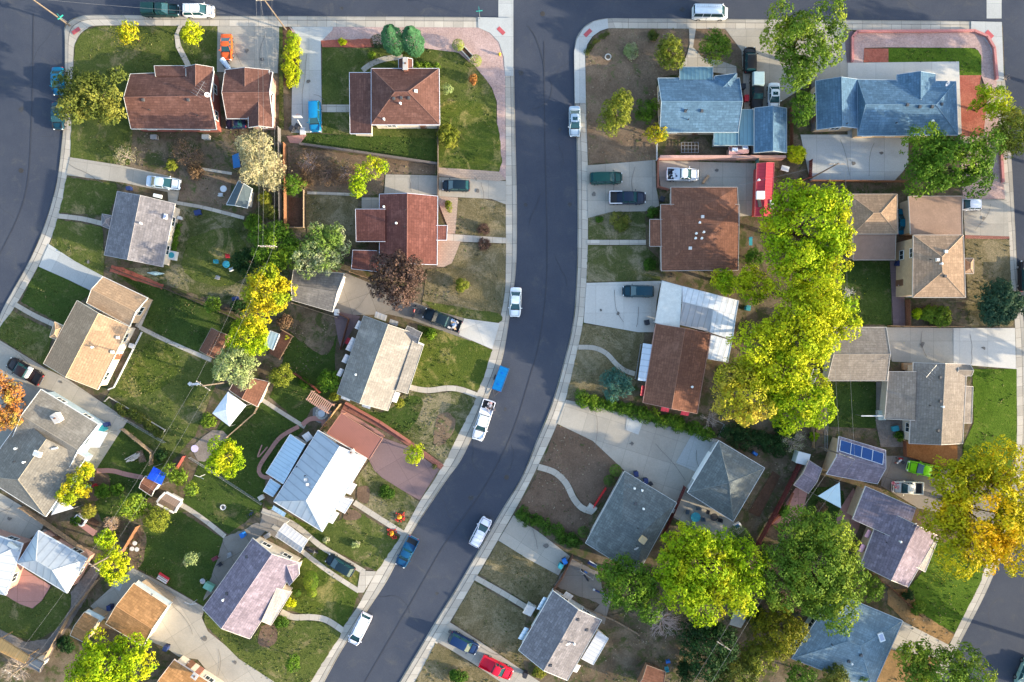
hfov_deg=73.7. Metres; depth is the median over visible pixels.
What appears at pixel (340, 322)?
patio
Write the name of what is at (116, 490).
shrub
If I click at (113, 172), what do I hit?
driveway
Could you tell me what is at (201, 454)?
patio
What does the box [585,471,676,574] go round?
house
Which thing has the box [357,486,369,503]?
garden bed
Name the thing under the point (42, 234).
kerb
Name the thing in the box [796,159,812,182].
fence
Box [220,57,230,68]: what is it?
covered boat
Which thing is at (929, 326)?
fence
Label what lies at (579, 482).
ground
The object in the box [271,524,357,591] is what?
path
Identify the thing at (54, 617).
lawn
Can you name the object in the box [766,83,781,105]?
parked car
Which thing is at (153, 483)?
overhead wire
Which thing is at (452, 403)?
lawn
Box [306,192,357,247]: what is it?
lawn
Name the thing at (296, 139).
patio
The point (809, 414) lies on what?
tree
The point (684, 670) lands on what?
shrub
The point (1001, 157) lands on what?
fence
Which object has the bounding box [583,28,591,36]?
pavement pad
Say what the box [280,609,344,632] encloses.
path
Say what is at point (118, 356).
door
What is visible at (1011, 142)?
tree
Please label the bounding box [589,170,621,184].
parked car
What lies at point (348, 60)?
lawn
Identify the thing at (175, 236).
hedge
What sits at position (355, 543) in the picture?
shrub
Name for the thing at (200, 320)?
lawn
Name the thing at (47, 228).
kerb
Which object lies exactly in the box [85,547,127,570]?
utility pole
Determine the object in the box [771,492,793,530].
fence
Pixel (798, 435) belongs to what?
bare tree
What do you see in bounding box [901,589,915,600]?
shrub
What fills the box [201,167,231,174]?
path
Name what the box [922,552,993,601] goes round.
fallen leaves
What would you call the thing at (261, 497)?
garden box
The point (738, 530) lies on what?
shrub
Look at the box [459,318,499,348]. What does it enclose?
driveway
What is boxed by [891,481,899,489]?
tarp load
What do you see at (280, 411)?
path
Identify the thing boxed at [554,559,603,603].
patio
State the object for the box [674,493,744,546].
patio
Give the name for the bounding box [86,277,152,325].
garage
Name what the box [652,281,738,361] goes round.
carport
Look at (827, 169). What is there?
utility pole
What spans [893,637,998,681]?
tree
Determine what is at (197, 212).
garden box
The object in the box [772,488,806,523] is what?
patio
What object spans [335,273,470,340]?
driveway
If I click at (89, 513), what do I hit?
shrub
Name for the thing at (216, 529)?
path
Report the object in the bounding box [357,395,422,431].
lawn
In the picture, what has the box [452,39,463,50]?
shrub
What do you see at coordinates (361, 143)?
lawn
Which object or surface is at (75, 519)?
shrub
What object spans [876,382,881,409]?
path
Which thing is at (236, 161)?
tarp
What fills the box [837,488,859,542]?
patio
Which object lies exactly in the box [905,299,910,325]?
fence
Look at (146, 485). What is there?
shed
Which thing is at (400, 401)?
shrub
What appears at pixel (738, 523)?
barbecue grill
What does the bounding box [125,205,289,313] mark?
lawn
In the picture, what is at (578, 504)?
path
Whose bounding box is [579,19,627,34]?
kerb
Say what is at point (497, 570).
lawn
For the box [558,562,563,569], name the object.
wheelie bin
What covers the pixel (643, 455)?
driveway
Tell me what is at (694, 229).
house
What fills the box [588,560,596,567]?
toy bench
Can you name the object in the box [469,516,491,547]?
parked car
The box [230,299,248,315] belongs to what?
shrub
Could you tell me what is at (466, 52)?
garden planter
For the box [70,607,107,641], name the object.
shed
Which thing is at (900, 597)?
fence
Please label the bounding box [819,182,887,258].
ground
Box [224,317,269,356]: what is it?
tree
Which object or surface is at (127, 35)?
tree
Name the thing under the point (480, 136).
lawn
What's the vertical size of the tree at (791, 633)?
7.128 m
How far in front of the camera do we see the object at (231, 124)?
104.03 m
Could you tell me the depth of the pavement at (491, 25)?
104.92 m
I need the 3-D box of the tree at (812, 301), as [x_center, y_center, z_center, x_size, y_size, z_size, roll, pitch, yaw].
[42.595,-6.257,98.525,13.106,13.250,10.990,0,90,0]
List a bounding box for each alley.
[0,562,99,671]
[816,368,826,453]
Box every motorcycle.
[305,546,317,553]
[895,457,904,463]
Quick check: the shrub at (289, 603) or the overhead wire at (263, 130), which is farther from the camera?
the shrub at (289, 603)
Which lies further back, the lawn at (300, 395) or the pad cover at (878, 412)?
the lawn at (300, 395)
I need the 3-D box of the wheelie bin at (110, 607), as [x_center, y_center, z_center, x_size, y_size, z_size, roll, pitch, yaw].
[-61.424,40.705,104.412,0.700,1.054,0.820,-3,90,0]
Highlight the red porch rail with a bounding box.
[593,487,606,507]
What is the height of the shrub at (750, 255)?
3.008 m
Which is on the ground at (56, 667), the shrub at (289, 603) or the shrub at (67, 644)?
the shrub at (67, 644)
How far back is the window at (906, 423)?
103.58 m
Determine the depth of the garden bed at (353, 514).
104.91 m
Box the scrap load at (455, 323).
[447,319,458,329]
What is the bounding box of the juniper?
[974,277,1023,326]
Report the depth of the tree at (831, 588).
95.76 m
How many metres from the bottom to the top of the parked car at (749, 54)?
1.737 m
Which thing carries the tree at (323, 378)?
on the lawn at (300, 395)
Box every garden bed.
[84,472,109,500]
[87,517,99,527]
[109,265,163,288]
[258,624,276,646]
[283,27,298,85]
[287,198,303,226]
[321,38,373,47]
[343,508,361,519]
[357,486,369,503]
[749,471,779,516]
[864,49,887,61]
[912,301,969,324]
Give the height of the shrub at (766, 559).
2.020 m
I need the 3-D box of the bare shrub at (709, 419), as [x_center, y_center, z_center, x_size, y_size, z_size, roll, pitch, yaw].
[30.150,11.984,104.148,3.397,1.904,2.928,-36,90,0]
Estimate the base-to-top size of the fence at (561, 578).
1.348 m
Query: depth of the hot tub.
104.07 m
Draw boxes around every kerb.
[0,82,66,320]
[0,92,67,321]
[65,16,170,78]
[68,19,170,41]
[171,16,477,20]
[171,19,399,20]
[319,76,512,680]
[319,76,515,681]
[401,103,581,681]
[405,103,581,681]
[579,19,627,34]
[628,19,970,24]
[634,22,945,24]
[937,81,1022,680]
[941,80,1023,676]
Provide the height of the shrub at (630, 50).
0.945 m
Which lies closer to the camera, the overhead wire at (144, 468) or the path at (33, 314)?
the overhead wire at (144, 468)
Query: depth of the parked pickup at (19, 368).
103.88 m
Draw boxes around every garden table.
[191,445,197,451]
[220,186,226,191]
[223,261,229,267]
[691,512,700,521]
[710,513,717,520]
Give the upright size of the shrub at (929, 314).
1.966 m
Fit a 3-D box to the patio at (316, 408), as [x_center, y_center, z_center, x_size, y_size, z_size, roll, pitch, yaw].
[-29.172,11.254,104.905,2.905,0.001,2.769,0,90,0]
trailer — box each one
[491,365,508,395]
[752,162,774,216]
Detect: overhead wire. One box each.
[53,0,212,12]
[86,382,195,559]
[100,394,206,566]
[261,21,263,201]
[272,20,274,198]
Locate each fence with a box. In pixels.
[17,506,85,550]
[43,578,99,658]
[104,397,165,431]
[105,266,160,286]
[106,409,164,442]
[108,332,142,389]
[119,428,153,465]
[120,525,139,552]
[130,566,202,614]
[160,287,239,320]
[173,455,185,471]
[189,457,262,504]
[226,385,269,437]
[277,126,281,226]
[282,142,286,228]
[289,189,304,227]
[292,373,320,392]
[299,142,436,164]
[319,403,341,429]
[337,313,349,349]
[345,402,410,442]
[437,127,438,196]
[551,554,572,591]
[584,607,639,635]
[635,344,641,378]
[656,143,657,160]
[656,158,668,190]
[659,155,785,159]
[660,485,685,535]
[753,463,801,557]
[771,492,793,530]
[789,106,793,152]
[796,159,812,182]
[809,180,910,182]
[811,79,814,130]
[811,425,814,447]
[824,380,827,451]
[851,29,998,79]
[871,574,922,617]
[890,325,964,326]
[903,441,943,467]
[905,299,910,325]
[999,145,1004,182]
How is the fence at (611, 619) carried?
on the ground at (752, 525)
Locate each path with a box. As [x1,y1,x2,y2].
[14,302,53,326]
[58,214,100,225]
[96,468,142,479]
[139,326,211,361]
[174,201,244,219]
[175,25,190,65]
[180,503,225,537]
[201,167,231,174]
[257,425,298,479]
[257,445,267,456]
[261,508,365,571]
[262,398,305,428]
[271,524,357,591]
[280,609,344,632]
[301,416,325,425]
[307,191,356,195]
[321,105,348,111]
[341,410,383,436]
[342,404,443,469]
[353,500,403,534]
[361,54,402,71]
[409,385,478,397]
[439,167,505,180]
[439,196,457,233]
[447,234,505,242]
[474,575,526,608]
[537,464,591,514]
[578,345,635,375]
[587,240,645,244]
[683,29,736,73]
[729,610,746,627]
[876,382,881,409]
[890,261,905,325]
[965,235,1008,238]
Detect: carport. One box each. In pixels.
[275,520,310,552]
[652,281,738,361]
[712,109,753,146]
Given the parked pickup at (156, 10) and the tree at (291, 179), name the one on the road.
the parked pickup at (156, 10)
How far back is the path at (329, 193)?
104.89 m
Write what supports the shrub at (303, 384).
on the ground at (56, 667)
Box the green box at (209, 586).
[203,581,215,591]
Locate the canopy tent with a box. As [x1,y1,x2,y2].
[212,391,249,426]
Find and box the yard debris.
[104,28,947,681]
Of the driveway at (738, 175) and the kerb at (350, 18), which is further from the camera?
the kerb at (350, 18)
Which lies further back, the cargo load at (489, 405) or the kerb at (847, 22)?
the kerb at (847, 22)
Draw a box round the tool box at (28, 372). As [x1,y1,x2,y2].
[24,367,33,377]
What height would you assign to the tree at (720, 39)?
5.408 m
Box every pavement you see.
[0,107,70,325]
[68,19,170,78]
[171,20,477,27]
[311,76,511,681]
[406,77,587,681]
[478,17,512,75]
[498,0,512,17]
[574,19,607,102]
[592,22,627,36]
[628,22,970,29]
[936,81,1022,672]
[971,21,1003,80]
[987,0,1001,17]
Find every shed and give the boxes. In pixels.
[28,655,48,671]
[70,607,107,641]
[139,476,159,495]
[156,491,182,512]
[199,328,230,358]
[226,180,253,207]
[229,378,269,406]
[265,330,279,349]
[637,662,665,681]
[793,460,821,493]
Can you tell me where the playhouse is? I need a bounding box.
[727,146,748,154]
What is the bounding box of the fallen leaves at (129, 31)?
[106,19,143,51]
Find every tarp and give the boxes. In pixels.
[147,464,171,484]
[232,153,241,169]
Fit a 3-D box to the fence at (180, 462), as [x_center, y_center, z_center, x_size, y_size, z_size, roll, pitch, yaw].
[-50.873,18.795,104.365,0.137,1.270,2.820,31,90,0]
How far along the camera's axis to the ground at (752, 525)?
105.00 m
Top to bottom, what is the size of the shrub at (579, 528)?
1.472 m
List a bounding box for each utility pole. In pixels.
[5,647,53,679]
[33,0,69,25]
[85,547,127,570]
[196,381,227,390]
[256,0,286,29]
[258,245,277,250]
[706,620,730,650]
[810,163,845,178]
[819,446,854,459]
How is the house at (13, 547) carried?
on the ground at (56, 667)
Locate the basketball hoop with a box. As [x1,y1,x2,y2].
[292,115,305,134]
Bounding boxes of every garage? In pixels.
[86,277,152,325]
[105,579,175,645]
[221,67,275,129]
[291,270,345,311]
[686,440,764,521]
[751,105,786,154]
[822,436,885,483]
[823,327,890,380]
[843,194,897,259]
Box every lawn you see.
[0,311,51,364]
[0,586,70,640]
[21,266,89,324]
[50,219,104,275]
[59,177,116,214]
[70,26,217,164]
[85,422,163,521]
[102,274,241,466]
[115,341,179,396]
[120,275,235,352]
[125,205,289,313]
[138,510,222,605]
[182,228,251,286]
[183,402,302,533]
[204,611,340,681]
[265,506,324,542]
[270,332,336,421]
[279,27,283,128]
[282,557,358,626]
[301,133,436,161]
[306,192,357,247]
[307,506,399,570]
[309,549,359,586]
[322,47,496,138]
[344,391,475,462]
[355,461,418,529]
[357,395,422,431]
[411,325,491,389]
[415,643,499,681]
[422,242,505,322]
[422,300,501,322]
[435,100,501,171]
[451,582,526,669]
[455,198,505,237]
[480,541,557,603]
[566,324,643,398]
[587,245,659,281]
[588,211,645,239]
[805,487,844,535]
[827,382,875,427]
[840,261,891,324]
[888,48,980,74]
[905,239,1012,325]
[909,540,982,631]
[963,369,1016,476]
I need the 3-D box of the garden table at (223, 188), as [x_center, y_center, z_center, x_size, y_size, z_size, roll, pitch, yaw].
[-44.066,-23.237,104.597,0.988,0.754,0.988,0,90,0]
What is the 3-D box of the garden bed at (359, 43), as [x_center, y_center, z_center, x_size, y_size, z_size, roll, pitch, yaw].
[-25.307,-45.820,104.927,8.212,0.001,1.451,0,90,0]
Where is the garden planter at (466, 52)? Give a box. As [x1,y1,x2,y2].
[460,46,472,59]
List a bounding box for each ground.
[0,15,515,681]
[109,398,161,436]
[129,528,146,568]
[137,132,220,170]
[178,171,231,203]
[238,129,279,223]
[286,310,336,354]
[287,147,436,196]
[400,19,1023,681]
[433,412,455,445]
[517,471,587,537]
[542,425,622,516]
[567,610,682,681]
[586,28,689,163]
[693,29,742,73]
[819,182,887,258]
[877,649,938,681]
[887,588,953,643]
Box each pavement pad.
[71,27,80,34]
[497,26,505,34]
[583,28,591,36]
[985,30,993,38]
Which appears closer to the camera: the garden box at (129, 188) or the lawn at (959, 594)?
the garden box at (129, 188)
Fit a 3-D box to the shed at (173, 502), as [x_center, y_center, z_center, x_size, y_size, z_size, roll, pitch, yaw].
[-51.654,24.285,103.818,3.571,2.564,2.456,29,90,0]
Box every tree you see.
[0,370,26,431]
[51,64,129,125]
[54,460,94,506]
[64,626,159,681]
[93,528,118,550]
[94,542,132,586]
[116,20,139,43]
[117,492,152,520]
[141,505,171,532]
[159,461,198,496]
[180,18,204,45]
[182,551,199,566]
[204,295,220,313]
[204,435,245,479]
[210,344,260,390]
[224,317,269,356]
[229,246,265,276]
[233,127,280,189]
[238,147,289,191]
[240,262,297,328]
[246,220,305,272]
[266,363,295,387]
[281,174,307,196]
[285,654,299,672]
[290,221,351,279]
[316,369,341,392]
[348,154,389,198]
[366,249,426,311]
[403,442,424,465]
[441,82,453,94]
[595,552,664,626]
[596,87,634,136]
[633,97,660,124]
[642,122,667,143]
[651,519,770,627]
[651,606,680,637]
[654,33,685,70]
[675,610,740,681]
[698,27,732,66]
[705,652,761,681]
[709,268,740,296]
[710,356,777,427]
[726,304,863,399]
[731,263,775,306]
[738,635,778,676]
[749,601,810,662]
[753,504,871,636]
[754,359,837,437]
[757,177,856,293]
[759,0,849,93]
[766,263,859,335]
[778,431,805,452]
[778,589,801,615]
[784,660,818,681]
[788,90,817,127]
[819,662,849,681]
[843,287,854,301]
[858,573,885,603]
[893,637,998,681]
[898,121,1007,199]
[916,434,1023,581]
[967,83,1015,120]
[988,106,1023,159]
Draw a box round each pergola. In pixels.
[0,631,38,663]
[306,390,336,413]
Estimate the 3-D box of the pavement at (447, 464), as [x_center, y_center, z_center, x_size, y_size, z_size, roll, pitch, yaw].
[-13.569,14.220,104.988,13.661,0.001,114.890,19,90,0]
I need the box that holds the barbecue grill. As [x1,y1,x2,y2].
[733,521,741,528]
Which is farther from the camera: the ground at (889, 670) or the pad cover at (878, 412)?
the ground at (889, 670)
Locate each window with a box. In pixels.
[7,536,19,540]
[11,571,18,582]
[72,547,83,553]
[136,307,144,314]
[205,675,214,681]
[215,110,218,121]
[261,541,271,547]
[282,552,292,558]
[808,618,814,626]
[899,250,903,259]
[905,422,908,431]
[909,248,911,257]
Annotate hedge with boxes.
[113,402,163,437]
[170,223,181,250]
[281,30,302,88]
[413,60,440,67]
[515,504,583,548]
[574,388,716,441]
[584,30,609,55]
[717,422,789,457]
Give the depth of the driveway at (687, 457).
104.90 m
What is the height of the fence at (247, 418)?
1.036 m
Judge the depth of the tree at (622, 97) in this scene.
100.35 m
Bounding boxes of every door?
[114,354,122,359]
[150,606,169,634]
[185,660,195,668]
[335,280,344,304]
[692,451,710,478]
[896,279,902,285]
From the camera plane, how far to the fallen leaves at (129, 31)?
104.84 m
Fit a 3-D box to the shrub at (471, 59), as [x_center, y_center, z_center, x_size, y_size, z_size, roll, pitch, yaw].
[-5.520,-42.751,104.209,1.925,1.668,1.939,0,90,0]
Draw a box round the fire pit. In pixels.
[315,407,327,419]
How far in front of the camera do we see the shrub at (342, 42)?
104.33 m
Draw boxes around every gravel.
[323,27,505,178]
[852,32,996,88]
[960,75,985,135]
[960,84,1004,198]
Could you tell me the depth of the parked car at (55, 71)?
104.17 m
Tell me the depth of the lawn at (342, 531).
104.94 m
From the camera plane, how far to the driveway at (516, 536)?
104.93 m
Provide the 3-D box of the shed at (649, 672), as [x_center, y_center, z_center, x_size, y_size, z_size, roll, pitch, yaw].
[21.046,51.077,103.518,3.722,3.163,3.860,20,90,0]
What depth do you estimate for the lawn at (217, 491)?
104.96 m
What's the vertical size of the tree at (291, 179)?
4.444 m
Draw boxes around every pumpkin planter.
[387,528,396,538]
[395,512,404,521]
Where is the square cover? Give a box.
[792,450,810,464]
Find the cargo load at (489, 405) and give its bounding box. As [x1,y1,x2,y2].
[485,402,494,411]
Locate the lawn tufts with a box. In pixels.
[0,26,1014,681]
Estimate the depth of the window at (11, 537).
103.52 m
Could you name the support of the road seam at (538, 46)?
on the road
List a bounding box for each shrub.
[0,659,29,681]
[56,634,75,653]
[70,516,80,526]
[80,503,96,518]
[82,461,94,475]
[94,483,110,498]
[103,517,118,529]
[109,483,125,496]
[113,144,137,165]
[140,490,154,499]
[154,449,167,462]
[165,158,178,170]
[171,137,205,169]
[187,164,204,180]
[200,411,216,428]
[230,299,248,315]
[243,214,262,233]
[257,191,272,206]
[262,204,278,220]
[274,615,288,627]
[275,313,293,329]
[286,597,296,607]
[293,588,300,596]
[294,148,322,176]
[296,171,313,187]
[298,377,310,390]
[303,570,318,591]
[307,588,316,597]
[312,155,341,187]
[322,536,329,543]
[329,392,338,401]
[337,160,355,183]
[338,37,346,45]
[350,540,359,547]
[367,51,375,59]
[370,34,382,49]
[378,484,394,499]
[394,396,403,407]
[423,327,436,339]
[437,122,459,148]
[445,200,451,212]
[448,669,469,681]
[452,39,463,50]
[455,277,470,292]
[468,73,477,84]
[470,54,480,66]
[476,223,489,234]
[478,237,490,250]
[531,666,545,679]
[577,526,589,537]
[595,215,604,222]
[603,475,615,486]
[609,211,630,232]
[609,464,621,476]
[623,41,638,59]
[643,257,657,270]
[645,206,659,218]
[647,29,659,40]
[676,660,699,681]
[700,408,717,429]
[728,525,749,546]
[743,247,765,266]
[745,605,766,627]
[757,551,774,567]
[770,592,785,610]
[774,417,796,441]
[778,503,790,515]
[786,145,806,163]
[809,431,819,441]
[815,500,827,511]
[892,431,903,442]
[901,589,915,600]
[911,307,922,319]
[911,600,926,615]
[921,304,951,327]
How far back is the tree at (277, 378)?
101.68 m
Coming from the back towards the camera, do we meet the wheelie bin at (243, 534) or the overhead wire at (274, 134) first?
the wheelie bin at (243, 534)
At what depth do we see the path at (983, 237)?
104.89 m
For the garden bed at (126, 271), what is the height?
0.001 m
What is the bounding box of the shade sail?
[810,479,840,507]
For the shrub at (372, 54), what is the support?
on the ground at (56, 667)
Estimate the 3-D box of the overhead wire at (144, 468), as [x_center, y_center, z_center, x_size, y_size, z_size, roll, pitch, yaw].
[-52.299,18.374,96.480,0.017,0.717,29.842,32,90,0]
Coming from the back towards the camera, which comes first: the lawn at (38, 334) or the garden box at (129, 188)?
the lawn at (38, 334)
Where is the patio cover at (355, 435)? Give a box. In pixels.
[327,413,383,458]
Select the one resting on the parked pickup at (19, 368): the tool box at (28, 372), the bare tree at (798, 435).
the tool box at (28, 372)
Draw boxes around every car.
[49,67,65,95]
[49,102,65,129]
[146,175,181,190]
[183,2,215,18]
[219,34,233,60]
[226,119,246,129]
[307,100,321,132]
[325,553,355,577]
[442,178,469,191]
[447,631,479,654]
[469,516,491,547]
[508,287,521,316]
[568,106,581,136]
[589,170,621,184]
[622,284,653,297]
[742,47,757,73]
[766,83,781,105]
[896,209,904,234]
[905,460,940,477]
[963,197,981,210]
[1013,657,1023,681]
[1017,261,1023,291]
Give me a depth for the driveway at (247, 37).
104.93 m
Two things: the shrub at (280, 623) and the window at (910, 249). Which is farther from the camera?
the shrub at (280, 623)
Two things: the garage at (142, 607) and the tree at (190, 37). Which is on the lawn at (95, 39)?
the tree at (190, 37)
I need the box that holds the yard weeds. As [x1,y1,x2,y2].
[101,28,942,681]
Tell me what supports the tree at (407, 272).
on the ground at (56, 667)
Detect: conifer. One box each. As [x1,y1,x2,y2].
[380,24,403,56]
[401,25,424,57]
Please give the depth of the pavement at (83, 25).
104.99 m
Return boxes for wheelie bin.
[106,603,113,610]
[162,643,170,651]
[239,531,246,538]
[289,125,295,131]
[294,123,300,130]
[522,670,527,678]
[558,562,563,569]
[562,557,567,564]
[633,470,638,476]
[643,477,647,483]
[744,305,750,310]
[894,260,899,265]
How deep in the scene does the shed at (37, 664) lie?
102.92 m
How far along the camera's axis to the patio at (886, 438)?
104.93 m
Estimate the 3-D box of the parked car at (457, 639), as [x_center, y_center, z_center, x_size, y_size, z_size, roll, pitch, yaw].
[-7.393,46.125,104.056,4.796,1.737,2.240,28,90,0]
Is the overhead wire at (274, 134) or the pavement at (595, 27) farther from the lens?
the pavement at (595, 27)
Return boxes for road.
[0,0,1023,681]
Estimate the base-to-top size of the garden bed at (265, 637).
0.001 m
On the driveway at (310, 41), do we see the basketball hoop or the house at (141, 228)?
the basketball hoop
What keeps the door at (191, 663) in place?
in the house at (183, 669)
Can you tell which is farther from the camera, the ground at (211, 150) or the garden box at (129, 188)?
the ground at (211, 150)
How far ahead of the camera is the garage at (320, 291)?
101.96 m
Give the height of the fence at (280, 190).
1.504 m
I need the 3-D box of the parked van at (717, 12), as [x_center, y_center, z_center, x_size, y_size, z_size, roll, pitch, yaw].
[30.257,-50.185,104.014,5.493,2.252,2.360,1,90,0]
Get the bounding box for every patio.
[5,569,50,607]
[71,520,96,535]
[112,579,123,590]
[135,302,151,327]
[194,430,227,461]
[203,523,264,600]
[259,509,293,538]
[287,135,305,142]
[313,405,331,422]
[333,310,359,346]
[362,197,378,207]
[384,174,436,194]
[437,240,460,266]
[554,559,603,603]
[594,594,612,623]
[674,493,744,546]
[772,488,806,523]
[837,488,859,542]
[848,61,961,134]
[876,420,905,446]
[904,442,956,465]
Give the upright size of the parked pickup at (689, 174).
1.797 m
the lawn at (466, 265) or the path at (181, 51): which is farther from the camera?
the lawn at (466, 265)
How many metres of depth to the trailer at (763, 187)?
102.28 m
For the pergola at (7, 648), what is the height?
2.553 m
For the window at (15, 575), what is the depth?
103.43 m
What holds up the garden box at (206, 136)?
on the ground at (211, 150)
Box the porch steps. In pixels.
[586,503,596,513]
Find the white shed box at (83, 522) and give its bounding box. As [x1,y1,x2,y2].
[74,513,87,526]
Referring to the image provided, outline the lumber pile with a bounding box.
[125,450,145,462]
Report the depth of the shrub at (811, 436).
104.38 m
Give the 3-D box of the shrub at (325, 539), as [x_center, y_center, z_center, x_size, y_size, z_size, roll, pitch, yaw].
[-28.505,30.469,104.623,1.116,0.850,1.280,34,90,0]
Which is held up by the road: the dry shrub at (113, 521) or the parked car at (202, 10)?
the parked car at (202, 10)
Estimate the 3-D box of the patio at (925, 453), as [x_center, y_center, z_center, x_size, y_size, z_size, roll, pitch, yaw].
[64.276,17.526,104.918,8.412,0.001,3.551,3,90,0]
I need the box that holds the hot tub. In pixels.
[168,250,178,260]
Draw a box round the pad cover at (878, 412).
[876,410,885,419]
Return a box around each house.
[0,389,104,516]
[0,529,31,594]
[17,530,94,592]
[43,300,134,389]
[101,191,179,266]
[123,64,220,131]
[157,656,222,681]
[202,537,301,638]
[263,430,366,531]
[337,312,423,410]
[349,57,439,135]
[351,193,447,271]
[518,588,608,680]
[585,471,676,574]
[638,324,710,415]
[649,187,739,270]
[657,67,742,134]
[789,598,902,681]
[811,71,957,137]
[846,486,937,586]
[879,362,973,444]
[896,196,973,297]
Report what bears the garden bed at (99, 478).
on the ground at (56, 667)
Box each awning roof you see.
[51,501,81,514]
[84,429,116,447]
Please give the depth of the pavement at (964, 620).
104.99 m
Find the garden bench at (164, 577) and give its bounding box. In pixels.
[157,572,169,583]
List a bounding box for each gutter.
[0,133,62,313]
[64,15,141,39]
[278,16,402,16]
[324,68,516,681]
[399,76,577,681]
[574,18,627,49]
[628,18,914,20]
[944,85,1023,673]
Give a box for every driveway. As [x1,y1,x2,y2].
[0,341,127,469]
[0,493,44,538]
[39,244,103,289]
[66,157,181,202]
[91,568,273,681]
[217,26,278,72]
[291,27,332,132]
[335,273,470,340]
[357,571,376,592]
[369,438,438,499]
[437,622,538,681]
[439,177,505,203]
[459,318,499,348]
[498,515,569,574]
[557,400,717,501]
[584,281,660,331]
[587,160,659,217]
[625,418,642,433]
[659,161,754,215]
[676,434,716,471]
[726,29,810,108]
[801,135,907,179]
[811,30,847,80]
[844,31,852,62]
[881,456,1006,523]
[887,327,954,363]
[891,622,948,656]
[953,328,1015,368]
[964,199,1008,235]
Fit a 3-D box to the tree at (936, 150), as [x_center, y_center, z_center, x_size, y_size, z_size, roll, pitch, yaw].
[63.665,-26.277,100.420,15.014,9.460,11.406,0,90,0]
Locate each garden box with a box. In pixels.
[98,425,108,431]
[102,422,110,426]
[126,186,132,190]
[128,343,135,348]
[150,134,158,139]
[194,209,201,215]
[202,134,210,139]
[257,494,264,500]
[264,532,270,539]
[334,309,339,315]
[741,83,745,89]
[744,95,748,101]
[891,425,899,431]
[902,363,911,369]
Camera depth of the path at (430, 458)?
104.88 m
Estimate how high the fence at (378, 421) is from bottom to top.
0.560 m
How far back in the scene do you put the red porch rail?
104.37 m
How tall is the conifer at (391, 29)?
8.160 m
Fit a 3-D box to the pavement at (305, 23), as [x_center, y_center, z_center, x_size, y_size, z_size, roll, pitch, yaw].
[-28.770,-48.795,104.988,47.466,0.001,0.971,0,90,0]
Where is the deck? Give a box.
[269,329,293,359]
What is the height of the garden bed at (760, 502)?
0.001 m
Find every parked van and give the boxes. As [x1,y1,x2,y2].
[348,611,371,645]
[691,3,727,20]
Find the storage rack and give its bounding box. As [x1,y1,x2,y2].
[680,142,698,153]
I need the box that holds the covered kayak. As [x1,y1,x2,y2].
[147,271,163,275]
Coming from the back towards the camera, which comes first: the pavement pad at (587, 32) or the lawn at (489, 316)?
the lawn at (489, 316)
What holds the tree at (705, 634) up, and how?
on the ground at (752, 525)
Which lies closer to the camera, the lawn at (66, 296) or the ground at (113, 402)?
the ground at (113, 402)
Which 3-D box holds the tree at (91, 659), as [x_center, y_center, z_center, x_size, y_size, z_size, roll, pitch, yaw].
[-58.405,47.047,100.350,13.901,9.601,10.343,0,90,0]
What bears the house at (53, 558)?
on the ground at (56, 667)
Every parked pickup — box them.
[5,357,44,385]
[140,1,179,17]
[395,535,419,567]
[423,308,462,332]
[472,398,495,441]
[478,655,513,679]
[608,189,645,204]
[666,166,698,181]
[749,71,765,108]
[891,480,923,495]
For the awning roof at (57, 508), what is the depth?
102.71 m
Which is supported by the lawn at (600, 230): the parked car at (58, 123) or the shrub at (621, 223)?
the shrub at (621, 223)
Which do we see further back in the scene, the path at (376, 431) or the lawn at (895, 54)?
the lawn at (895, 54)
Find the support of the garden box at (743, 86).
on the driveway at (769, 65)
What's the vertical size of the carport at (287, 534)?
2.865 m
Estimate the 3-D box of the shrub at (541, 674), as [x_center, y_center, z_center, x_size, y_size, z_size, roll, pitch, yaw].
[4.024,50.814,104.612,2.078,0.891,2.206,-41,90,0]
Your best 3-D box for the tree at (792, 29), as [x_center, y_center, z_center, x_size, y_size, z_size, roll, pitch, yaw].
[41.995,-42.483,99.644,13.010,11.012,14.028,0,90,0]
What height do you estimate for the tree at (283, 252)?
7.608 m
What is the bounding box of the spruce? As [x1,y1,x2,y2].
[599,366,634,401]
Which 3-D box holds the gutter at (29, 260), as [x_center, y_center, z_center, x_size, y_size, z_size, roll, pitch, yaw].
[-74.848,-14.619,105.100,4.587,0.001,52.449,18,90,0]
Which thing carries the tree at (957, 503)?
on the ground at (752, 525)
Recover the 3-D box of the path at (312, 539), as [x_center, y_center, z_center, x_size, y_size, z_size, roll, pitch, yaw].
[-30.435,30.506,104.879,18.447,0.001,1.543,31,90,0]
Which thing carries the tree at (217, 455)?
on the lawn at (217, 491)
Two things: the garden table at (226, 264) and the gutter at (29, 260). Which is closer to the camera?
the garden table at (226, 264)
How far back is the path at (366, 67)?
104.89 m
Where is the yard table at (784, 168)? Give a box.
[781,165,789,171]
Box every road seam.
[0,14,33,252]
[365,41,547,681]
[528,26,543,67]
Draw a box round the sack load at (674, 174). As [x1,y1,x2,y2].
[668,169,676,177]

